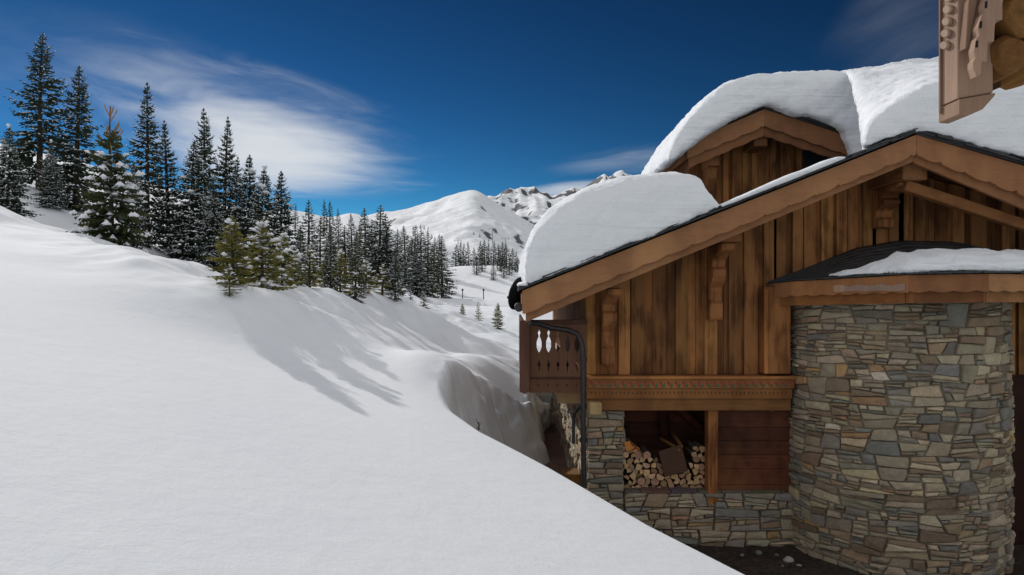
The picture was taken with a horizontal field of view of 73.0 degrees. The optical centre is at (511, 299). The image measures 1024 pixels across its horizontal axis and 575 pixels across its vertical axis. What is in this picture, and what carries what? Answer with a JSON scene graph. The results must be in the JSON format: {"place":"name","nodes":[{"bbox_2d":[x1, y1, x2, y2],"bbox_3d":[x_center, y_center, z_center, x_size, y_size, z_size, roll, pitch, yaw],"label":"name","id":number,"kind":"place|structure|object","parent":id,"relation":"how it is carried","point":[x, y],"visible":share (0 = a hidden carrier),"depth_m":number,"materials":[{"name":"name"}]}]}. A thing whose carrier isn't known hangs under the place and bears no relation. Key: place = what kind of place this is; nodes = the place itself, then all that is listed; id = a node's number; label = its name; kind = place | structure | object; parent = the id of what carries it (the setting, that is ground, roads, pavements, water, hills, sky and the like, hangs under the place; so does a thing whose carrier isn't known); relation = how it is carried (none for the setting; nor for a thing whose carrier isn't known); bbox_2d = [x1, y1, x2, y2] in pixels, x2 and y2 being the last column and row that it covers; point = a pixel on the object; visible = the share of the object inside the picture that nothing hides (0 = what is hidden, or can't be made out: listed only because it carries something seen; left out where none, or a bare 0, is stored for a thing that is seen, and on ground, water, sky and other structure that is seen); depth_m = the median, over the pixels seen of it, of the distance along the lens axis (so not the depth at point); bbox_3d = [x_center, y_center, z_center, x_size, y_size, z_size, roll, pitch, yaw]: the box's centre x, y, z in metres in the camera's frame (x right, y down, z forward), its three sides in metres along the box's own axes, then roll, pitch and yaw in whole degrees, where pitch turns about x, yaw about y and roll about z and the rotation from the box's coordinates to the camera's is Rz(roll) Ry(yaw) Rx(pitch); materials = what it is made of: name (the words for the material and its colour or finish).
{"place":"outdoors","nodes":[
{"label":"outdoors","id":0,"kind":"place"},
{"bbox_2d":[245,209,472,266],"bbox_3d":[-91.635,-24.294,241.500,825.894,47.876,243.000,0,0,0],"label":"snow hill","id":1,"kind":"structure","parent":0,"point":[345,218],"depth_m":280.59,"materials":[{"name":"snow"}]},
{"bbox_2d":[366,190,534,266],"bbox_3d":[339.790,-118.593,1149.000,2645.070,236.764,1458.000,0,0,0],"label":"mountain","id":2,"kind":"structure","parent":0,"point":[453,220],"depth_m":1175.64,"materials":[{"name":"snow"}]},
{"bbox_2d":[0,0,938,216],"label":"sky","id":3,"kind":"structure","parent":0,"point":[395,105],"materials":[{"name":"blue"}]},
{"bbox_2d":[0,144,1023,574],"bbox_3d":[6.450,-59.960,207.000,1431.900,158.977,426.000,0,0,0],"label":"snow ground","id":4,"kind":"structure","parent":0,"point":[162,414],"depth_m":5.30,"materials":[{"name":"snow"}]},
{"bbox_2d":[0,123,43,217],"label":"fir tree","id":5,"kind":"object","parent":4,"relation":"on","point":[7,196],"visible":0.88,"depth_m":27.00,"materials":[{"name":"green plant"}]},
{"bbox_2d":[0,32,73,194],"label":"fir tree","id":6,"kind":"object","parent":4,"relation":"on","point":[27,143],"visible":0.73,"depth_m":37.91,"materials":[{"name":"green plant"}]},
{"bbox_2d":[30,139,71,209],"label":"fir tree","id":7,"kind":"object","parent":4,"relation":"on","point":[53,195],"visible":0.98,"depth_m":31.86,"materials":[{"name":"green plant"}]},
{"bbox_2d":[32,65,108,211],"bbox_3d":[-22.621,-8.341,36.028,3.835,7.948,3.784,-1,-2,43],"label":"fir tree","id":8,"kind":"object","parent":4,"relation":"on","point":[74,182],"visible":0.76,"depth_m":35.83,"materials":[{"name":"green plant"}]},
{"bbox_2d":[65,104,154,247],"bbox_3d":[-9.823,-2.845,17.068,1.894,3.816,1.930,0,0,-20],"label":"fir tree","id":9,"kind":"object","parent":4,"relation":"on","point":[99,221],"visible":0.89,"depth_m":16.79,"materials":[{"name":"green plant"}]},
{"bbox_2d":[115,163,155,251],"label":"fir tree","id":10,"kind":"object","parent":4,"relation":"on","point":[141,223],"visible":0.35,"depth_m":27.03,"materials":[{"name":"green plant"}]},
{"bbox_2d":[124,82,174,247],"bbox_3d":[-15.745,-5.755,29.983,2.528,7.448,2.749,0,0,39],"label":"fir tree","id":11,"kind":"object","parent":4,"relation":"on","point":[145,187],"visible":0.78,"depth_m":29.93,"materials":[{"name":"green plant"}]},
{"bbox_2d":[150,120,195,249],"bbox_3d":[-15.275,-5.049,30.994,2.495,5.996,2.162,0,0,15],"label":"fir tree","id":12,"kind":"object","parent":4,"relation":"on","point":[171,171],"visible":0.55,"depth_m":30.86,"materials":[{"name":"green plant"}]},
{"bbox_2d":[153,140,218,262],"bbox_3d":[-13.789,-4.025,29.981,3.208,5.740,3.312,1,0,10],"label":"fir tree","id":13,"kind":"object","parent":4,"relation":"on","point":[185,218],"visible":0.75,"depth_m":29.70,"materials":[{"name":"green plant"}]},
{"bbox_2d":[179,108,228,250],"bbox_3d":[-14.608,-5.545,32.919,2.907,7.267,2.610,-1,1,-19],"label":"fir tree","id":14,"kind":"object","parent":4,"relation":"on","point":[205,152],"visible":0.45,"depth_m":32.89,"materials":[{"name":"green plant"}]},
{"bbox_2d":[185,174,234,272],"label":"fir tree","id":15,"kind":"object","parent":4,"relation":"on","point":[205,248],"visible":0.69,"depth_m":27.76,"materials":[{"name":"green plant"}]},
{"bbox_2d":[207,116,243,247],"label":"fir tree","id":16,"kind":"object","parent":4,"relation":"on","point":[225,176],"visible":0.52,"depth_m":33.99,"materials":[{"name":"green plant"}]},
{"bbox_2d":[220,264,241,296],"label":"young fir","id":17,"kind":"object","parent":4,"relation":"on","point":[229,282],"visible":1,"depth_m":9.20,"materials":[{"name":"green plant"}]},
{"bbox_2d":[202,216,265,285],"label":"young fir","id":18,"kind":"object","parent":4,"relation":"on","point":[233,259],"visible":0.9,"depth_m":9.74,"materials":[{"name":"green plant"}]},
{"bbox_2d":[221,157,251,263],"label":"fir tree","id":19,"kind":"object","parent":4,"relation":"on","point":[229,204],"visible":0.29,"depth_m":32.94,"materials":[{"name":"green plant"}]},
{"bbox_2d":[214,154,263,275],"bbox_3d":[-11.906,-3.550,31.062,3.140,6.008,2.565,3,-2,-42],"label":"fir tree","id":20,"kind":"object","parent":4,"relation":"on","point":[243,195],"visible":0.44,"depth_m":30.93,"materials":[{"name":"green plant"}]},
{"bbox_2d":[225,165,291,280],"bbox_3d":[-10.960,-3.046,29.998,3.370,5.582,3.299,0,0,-9],"label":"fir tree","id":21,"kind":"object","parent":4,"relation":"on","point":[256,216],"visible":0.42,"depth_m":29.86,"materials":[{"name":"green plant"}]},
{"bbox_2d":[224,219,299,290],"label":"young fir","id":22,"kind":"object","parent":4,"relation":"on","point":[257,239],"visible":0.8,"depth_m":10.92,"materials":[{"name":"green plant"}]},
{"bbox_2d":[258,231,304,285],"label":"young fir","id":23,"kind":"object","parent":4,"relation":"on","point":[281,246],"visible":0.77,"depth_m":11.98,"materials":[{"name":"green plant"}]},
{"bbox_2d":[266,171,306,278],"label":"fir tree","id":24,"kind":"object","parent":4,"relation":"on","point":[289,221],"visible":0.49,"depth_m":31.00,"materials":[{"name":"green plant"}]},
{"bbox_2d":[286,249,307,285],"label":"young fir","id":25,"kind":"object","parent":4,"relation":"on","point":[295,263],"visible":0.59,"depth_m":12.79,"materials":[{"name":"green plant"}]},
{"bbox_2d":[293,231,309,284],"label":"fir tree","id":26,"kind":"object","parent":4,"relation":"on","point":[300,246],"visible":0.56,"depth_m":13.40,"materials":[{"name":"green plant"}]},
{"bbox_2d":[291,200,319,285],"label":"fir tree","id":27,"kind":"object","parent":4,"relation":"on","point":[309,227],"visible":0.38,"depth_m":29.94,"materials":[{"name":"green plant"}]},
{"bbox_2d":[299,244,322,287],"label":"young fir","id":28,"kind":"object","parent":4,"relation":"on","point":[315,274],"visible":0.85,"depth_m":13.48,"materials":[{"name":"green plant"}]},
{"bbox_2d":[305,217,332,283],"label":"fir tree","id":29,"kind":"object","parent":4,"relation":"on","point":[319,250],"visible":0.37,"depth_m":23.93,"materials":[{"name":"green plant"}]},
{"bbox_2d":[317,199,329,236],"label":"fir tree","id":30,"kind":"object","parent":4,"relation":"on","point":[324,214],"visible":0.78,"depth_m":109.94,"materials":[{"name":"green plant"}]},
{"bbox_2d":[312,257,338,288],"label":"young fir","id":31,"kind":"object","parent":4,"relation":"on","point":[322,282],"visible":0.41,"depth_m":14.46,"materials":[{"name":"green plant"}]},
{"bbox_2d":[315,225,347,283],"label":"fir tree","id":32,"kind":"object","parent":4,"relation":"on","point":[336,246],"visible":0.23,"depth_m":22.91,"materials":[{"name":"green plant"}]},
{"bbox_2d":[325,201,337,237],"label":"fir tree","id":33,"kind":"object","parent":4,"relation":"on","point":[333,221],"visible":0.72,"depth_m":111.93,"materials":[{"name":"green plant"}]},
{"bbox_2d":[319,225,344,290],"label":"fir tree","id":34,"kind":"object","parent":4,"relation":"on","point":[328,277],"visible":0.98,"depth_m":14.27,"materials":[{"name":"green plant"}]},
{"bbox_2d":[323,248,357,293],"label":"young fir","id":35,"kind":"object","parent":4,"relation":"on","point":[344,270],"visible":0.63,"depth_m":15.47,"materials":[{"name":"green plant"}]},
{"bbox_2d":[333,209,347,262],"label":"fir tree","id":36,"kind":"object","parent":4,"relation":"on","point":[336,228],"visible":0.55,"depth_m":60.03,"materials":[{"name":"green plant"}]},
{"bbox_2d":[337,225,354,280],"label":"fir tree","id":37,"kind":"object","parent":4,"relation":"on","point":[344,244],"visible":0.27,"depth_m":23.95,"materials":[{"name":"green plant"}]},
{"bbox_2d":[345,214,358,263],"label":"fir tree","id":38,"kind":"object","parent":4,"relation":"on","point":[351,229],"visible":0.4,"depth_m":63.94,"materials":[{"name":"green plant"}]},
{"bbox_2d":[343,225,371,280],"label":"fir tree","id":39,"kind":"object","parent":4,"relation":"on","point":[361,246],"visible":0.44,"depth_m":21.99,"materials":[{"name":"green plant"}]},
{"bbox_2d":[345,230,369,303],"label":"fir tree","id":40,"kind":"object","parent":4,"relation":"on","point":[355,287],"visible":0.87,"depth_m":15.99,"materials":[{"name":"green plant"}]},
{"bbox_2d":[346,208,377,284],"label":"fir tree","id":41,"kind":"object","parent":4,"relation":"on","point":[363,223],"visible":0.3,"depth_m":24.89,"materials":[{"name":"green plant"}]},
{"bbox_2d":[351,260,381,293],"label":"young fir","id":42,"kind":"object","parent":4,"relation":"on","point":[371,279],"visible":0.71,"depth_m":17.46,"materials":[{"name":"green plant"}]},
{"bbox_2d":[362,220,376,273],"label":"fir tree","id":43,"kind":"object","parent":4,"relation":"on","point":[371,242],"visible":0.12,"depth_m":26.03,"materials":[{"name":"green plant"}]},
{"bbox_2d":[369,264,395,295],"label":"young fir","id":44,"kind":"object","parent":4,"relation":"on","point":[382,292],"visible":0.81,"depth_m":18.96,"materials":[{"name":"green plant"}]},
{"bbox_2d":[361,205,409,292],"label":"fir tree","id":45,"kind":"object","parent":4,"relation":"on","point":[379,245],"visible":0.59,"depth_m":23.88,"materials":[{"name":"green plant"}]},
{"bbox_2d":[373,227,404,293],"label":"fir tree","id":46,"kind":"object","parent":4,"relation":"on","point":[389,247],"visible":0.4,"depth_m":23.92,"materials":[{"name":"green plant"}]},
{"bbox_2d":[376,214,414,298],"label":"fir tree","id":47,"kind":"object","parent":4,"relation":"on","point":[396,251],"visible":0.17,"depth_m":25.93,"materials":[{"name":"green plant"}]},
{"bbox_2d":[387,243,407,301],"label":"fir tree","id":48,"kind":"object","parent":4,"relation":"on","point":[392,269],"visible":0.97,"depth_m":18.96,"materials":[{"name":"green plant"}]},
{"bbox_2d":[393,228,406,282],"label":"fir tree","id":49,"kind":"object","parent":4,"relation":"on","point":[399,241],"visible":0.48,"depth_m":65.82,"materials":[{"name":"green plant"}]},
{"bbox_2d":[396,226,423,279],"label":"fir tree","id":50,"kind":"object","parent":4,"relation":"on","point":[404,239],"visible":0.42,"depth_m":69.75,"materials":[{"name":"green plant"}]},
{"bbox_2d":[400,239,426,288],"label":"fir tree","id":51,"kind":"object","parent":4,"relation":"on","point":[408,258],"visible":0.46,"depth_m":59.99,"materials":[{"name":"green plant"}]},
{"bbox_2d":[403,225,425,282],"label":"fir tree","id":52,"kind":"object","parent":4,"relation":"on","point":[415,243],"visible":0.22,"depth_m":72.05,"materials":[{"name":"green plant"}]},
{"bbox_2d":[404,249,432,297],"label":"fir tree","id":53,"kind":"object","parent":4,"relation":"on","point":[413,281],"visible":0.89,"depth_m":57.71,"materials":[{"name":"green plant"}]},
{"bbox_2d":[419,291,429,308],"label":"young fir","id":54,"kind":"object","parent":4,"relation":"on","point":[423,300],"visible":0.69,"depth_m":23.99,"materials":[{"name":"green plant"}]},
{"bbox_2d":[407,231,444,290],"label":"fir tree","id":55,"kind":"object","parent":4,"relation":"on","point":[421,237],"visible":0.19,"depth_m":73.80,"materials":[{"name":"green plant"}]},
{"bbox_2d":[419,231,449,297],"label":"fir tree","id":56,"kind":"object","parent":4,"relation":"on","point":[427,255],"visible":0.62,"depth_m":69.82,"materials":[{"name":"green plant"}]},
{"bbox_2d":[429,237,444,291],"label":"fir tree","id":57,"kind":"object","parent":4,"relation":"on","point":[434,243],"visible":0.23,"depth_m":79.95,"materials":[{"name":"green plant"}]},
{"bbox_2d":[426,234,447,275],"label":"fir tree","id":58,"kind":"object","parent":4,"relation":"on","point":[439,244],"visible":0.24,"depth_m":90.02,"materials":[{"name":"green plant"}]},
{"bbox_2d":[426,236,459,298],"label":"fir tree","id":59,"kind":"object","parent":4,"relation":"on","point":[446,286],"visible":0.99,"depth_m":61.85,"materials":[{"name":"green plant"}]},
{"bbox_2d":[449,245,462,266],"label":"fir tree","id":60,"kind":"object","parent":4,"relation":"on","point":[452,261],"visible":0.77,"depth_m":119.95,"materials":[{"name":"green plant"}]},
{"bbox_2d":[456,242,463,265],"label":"fir tree","id":61,"kind":"object","parent":4,"relation":"on","point":[460,252],"visible":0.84,"depth_m":117.94,"materials":[{"name":"green plant"}]},
{"bbox_2d":[463,243,471,265],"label":"fir tree","id":62,"kind":"object","parent":4,"relation":"on","point":[468,257],"visible":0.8,"depth_m":115.88,"materials":[{"name":"green plant"}]},
{"bbox_2d":[472,255,480,274],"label":"fir tree","id":63,"kind":"object","parent":4,"relation":"on","point":[476,262],"visible":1,"depth_m":91.95,"materials":[{"name":"green plant"}]},
{"bbox_2d":[474,302,482,320],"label":"young fir","id":64,"kind":"object","parent":4,"relation":"on","point":[478,316],"visible":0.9,"depth_m":30.98,"materials":[{"name":"green plant"}]},
{"bbox_2d":[477,249,488,270],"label":"fir tree","id":65,"kind":"object","parent":4,"relation":"on","point":[482,260],"visible":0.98,"depth_m":94.93,"materials":[{"name":"green plant"}]},
{"bbox_2d":[477,241,488,264],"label":"fir tree","id":66,"kind":"object","parent":4,"relation":"on","point":[484,247],"visible":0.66,"depth_m":109.94,"materials":[{"name":"green plant"}]},
{"bbox_2d":[488,241,498,265],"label":"fir tree","id":67,"kind":"object","parent":4,"relation":"on","point":[493,255],"visible":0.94,"depth_m":107.89,"materials":[{"name":"green plant"}]},
{"bbox_2d":[490,303,504,328],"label":"young fir","id":68,"kind":"object","parent":4,"relation":"on","point":[497,319],"visible":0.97,"depth_m":31.99,"materials":[{"name":"green plant"}]},
{"bbox_2d":[495,251,505,269],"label":"fir tree","id":69,"kind":"object","parent":4,"relation":"on","point":[500,265],"visible":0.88,"depth_m":95.85,"materials":[{"name":"green plant"}]},
{"bbox_2d":[495,243,505,265],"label":"fir tree","id":70,"kind":"object","parent":4,"relation":"on","point":[502,249],"visible":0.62,"depth_m":104.02,"materials":[{"name":"green plant"}]},
{"bbox_2d":[498,256,508,277],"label":"fir tree","id":71,"kind":"object","parent":4,"relation":"on","point":[503,271],"visible":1,"depth_m":89.96,"materials":[{"name":"green plant"}]},
{"bbox_2d":[500,243,511,267],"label":"fir tree","id":72,"kind":"object","parent":4,"relation":"on","point":[506,249],"visible":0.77,"depth_m":99.92,"materials":[{"name":"green plant"}]},
{"bbox_2d":[509,248,515,269],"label":"fir tree","id":73,"kind":"object","parent":4,"relation":"on","point":[512,258],"visible":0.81,"depth_m":97.96,"materials":[{"name":"green plant"}]},
{"bbox_2d":[534,394,550,430],"bbox_3d":[0.216,2.703,14.438,1.020,1.439,1.416,0,0,15],"label":"snow heap","id":74,"kind":"object","parent":4,"relation":"on","point":[544,408],"visible":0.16,"depth_m":14.47,"materials":[{"name":"snow"}]},
{"bbox_2d":[536,393,551,406],"bbox_3d":[0.706,2.463,17.208,1.592,1.383,0.957,0,0,0],"label":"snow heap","id":75,"kind":"object","parent":4,"relation":"on","point":[544,397],"visible":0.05,"depth_m":16.76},
{"bbox_2d":[514,106,1023,574],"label":"chalet","id":76,"kind":"object","parent":4,"relation":"on","point":[869,424],"visible":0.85,"depth_m":8.88,"materials":[{"name":"wood"}]},
{"bbox_2d":[507,277,526,309],"bbox_3d":[0.078,-0.085,9.603,0.399,0.459,0.290,0,0,-25],"label":"satellite dish","id":77,"kind":"object","parent":76,"relation":"attached to","point":[513,296],"visible":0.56,"depth_m":9.48,"materials":[{"name":"metal"}]},
{"bbox_2d":[518,171,719,282],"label":"roof snow","id":78,"kind":"structure","parent":76,"relation":"on","point":[585,223],"depth_m":8.10,"materials":[{"name":"snow"}]},
{"bbox_2d":[623,450,628,457],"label":"firewood log","id":79,"kind":"object","parent":76,"relation":"on","point":[626,453],"visible":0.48,"depth_m":9.31,"materials":[{"name":"brown wood"}]},
{"bbox_2d":[623,437,634,450],"bbox_3d":[1.584,1.984,9.515,0.153,0.136,0.340,0,0,0],"label":"firewood log","id":80,"kind":"object","parent":79,"relation":"on","point":[628,445],"visible":0.59,"depth_m":9.35,"materials":[{"name":"brown wood"}]},
{"bbox_2d":[650,475,658,484],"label":"firewood log","id":81,"kind":"object","parent":76,"relation":"on","point":[654,481],"visible":0.65,"depth_m":9.35,"materials":[{"name":"brown wood"}]},
{"bbox_2d":[658,444,687,476],"bbox_3d":[2.154,2.154,9.250,0.390,0.430,0.030,0,0,0],"label":"board","id":82,"kind":"object","parent":76,"relation":"on","point":[673,461],"visible":1,"depth_m":9.23,"materials":[{"name":"wood"}]},
{"bbox_2d":[660,437,679,450],"bbox_3d":[2.163,1.981,9.461,0.048,0.093,0.503,0,0,-16],"label":"firewood stick","id":83,"kind":"object","parent":82,"relation":"on","point":[667,442],"visible":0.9,"depth_m":9.48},
{"bbox_2d":[671,432,682,446],"bbox_3d":[2.271,1.932,9.525,0.055,0.108,0.555,0,0,0],"label":"firewood stick","id":84,"kind":"object","parent":82,"relation":"on","point":[676,438],"visible":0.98,"depth_m":9.51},
{"bbox_2d":[720,157,844,206],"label":"roof snow","id":85,"kind":"structure","parent":76,"relation":"on","point":[797,174],"depth_m":8.10,"materials":[{"name":"snow"}]},
{"bbox_2d":[803,150,826,168],"bbox_3d":[5.316,-2.438,12.130,0.402,0.402,0.060,0,0,0],"label":"window","id":86,"kind":"structure","parent":76,"relation":"in","point":[809,158],"depth_m":12.10,"materials":[{"name":"glass"}]},
{"bbox_2d":[641,56,1023,174],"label":"roof snow","id":87,"kind":"structure","parent":76,"relation":"on","point":[860,109],"depth_m":10.95,"materials":[{"name":"snow"}]},
{"bbox_2d":[829,248,1023,275],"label":"roof snow","id":88,"kind":"structure","parent":76,"relation":"on","point":[940,259],"depth_m":7.53,"materials":[{"name":"snow"}]},
{"bbox_2d":[544,407,568,474],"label":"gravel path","id":89,"kind":"structure","parent":0,"point":[557,463],"depth_m":13.06,"materials":[{"name":"gravel"}]},
{"bbox_2d":[487,170,632,224],"bbox_3d":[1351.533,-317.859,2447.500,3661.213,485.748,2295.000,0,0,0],"label":"rocky range","id":90,"kind":"structure","parent":0,"point":[533,205],"depth_m":2786.92,"materials":[{"name":"snow"}]},
{"bbox_2d":[939,0,1023,123],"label":"timber balcony","id":91,"kind":"structure","parent":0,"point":[981,50],"depth_m":3.30,"materials":[{"name":"wood"}]},
{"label":"firewood log","id":92,"kind":"object","parent":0,"visible":0},
{"bbox_2d":[688,466,698,474],"bbox_3d":[2.483,2.321,9.512,0.088,0.100,0.340,0,0,3],"label":"firewood log","id":93,"kind":"object","parent":92,"relation":"on","point":[694,470],"visible":0.62,"depth_m":9.34,"materials":[{"name":"brown wood"}]},
{"bbox_2d":[690,458,698,468],"bbox_3d":[2.493,2.242,9.469,0.064,0.072,0.341,0,0,4],"label":"firewood log","id":94,"kind":"object","parent":93,"relation":"on","point":[696,465],"visible":0.81,"depth_m":9.34,"materials":[{"name":"brown wood"}]},
{"bbox_2d":[688,453,699,461],"bbox_3d":[2.491,2.157,9.492,0.096,0.091,0.340,10,-2,4],"label":"firewood log","id":95,"kind":"object","parent":94,"relation":"on","point":[696,459],"visible":0.69,"depth_m":9.32,"materials":[{"name":"brown wood"}]},
{"bbox_2d":[684,446,696,456],"bbox_3d":[2.436,2.080,9.462,0.076,0.082,0.341,0,0,-3],"label":"firewood log","id":96,"kind":"object","parent":95,"relation":"on","point":[690,451],"visible":1,"depth_m":9.38,"materials":[{"name":"brown wood"}]},
{"bbox_2d":[686,440,698,451],"bbox_3d":[2.486,2.009,9.520,0.090,0.056,0.340,33,1,-1],"label":"firewood log","id":97,"kind":"object","parent":96,"relation":"on","point":[692,445],"visible":1,"depth_m":9.41,"materials":[{"name":"brown wood"}]},
{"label":"firewood log","id":98,"kind":"object","parent":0,"visible":0},
{"bbox_2d":[632,462,641,469],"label":"firewood log","id":99,"kind":"object","parent":98,"relation":"on","point":[637,466],"visible":0.55,"depth_m":9.31,"materials":[{"name":"brown wood"}]},
{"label":"firewood log","id":100,"kind":"object","parent":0,"visible":0},
{"bbox_2d":[639,445,650,458],"bbox_3d":[1.815,2.085,9.468,0.103,0.105,0.340,7,1,0],"label":"firewood log","id":101,"kind":"object","parent":100,"relation":"on","point":[645,452],"visible":0.81,"depth_m":9.30,"materials":[{"name":"brown wood"}]},
{"label":"firewood log","id":102,"kind":"object","parent":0,"visible":0},
{"bbox_2d":[693,441,704,452],"bbox_3d":[2.558,2.015,9.464,0.109,0.093,0.340,17,1,0],"label":"firewood log","id":103,"kind":"object","parent":102,"relation":"on","point":[701,447],"visible":0.93,"depth_m":9.34,"materials":[{"name":"brown wood"}]},
{"bbox_3d":[0.858,3.055,9.965,0.260,0.750,0.370,0,0,0],"label":"timber block","id":104,"kind":"object","parent":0,"visible":0},
{"bbox_2d":[562,468,580,485],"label":"timber block","id":105,"kind":"structure","parent":104,"relation":"on","point":[573,475],"depth_m":9.79,"materials":[{"name":"wood"}]},
{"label":"firewood log","id":106,"kind":"object","parent":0,"visible":0},
{"bbox_2d":[637,475,644,484],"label":"firewood log","id":107,"kind":"object","parent":106,"relation":"on","point":[640,480],"visible":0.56,"depth_m":9.30,"materials":[{"name":"brown wood"}]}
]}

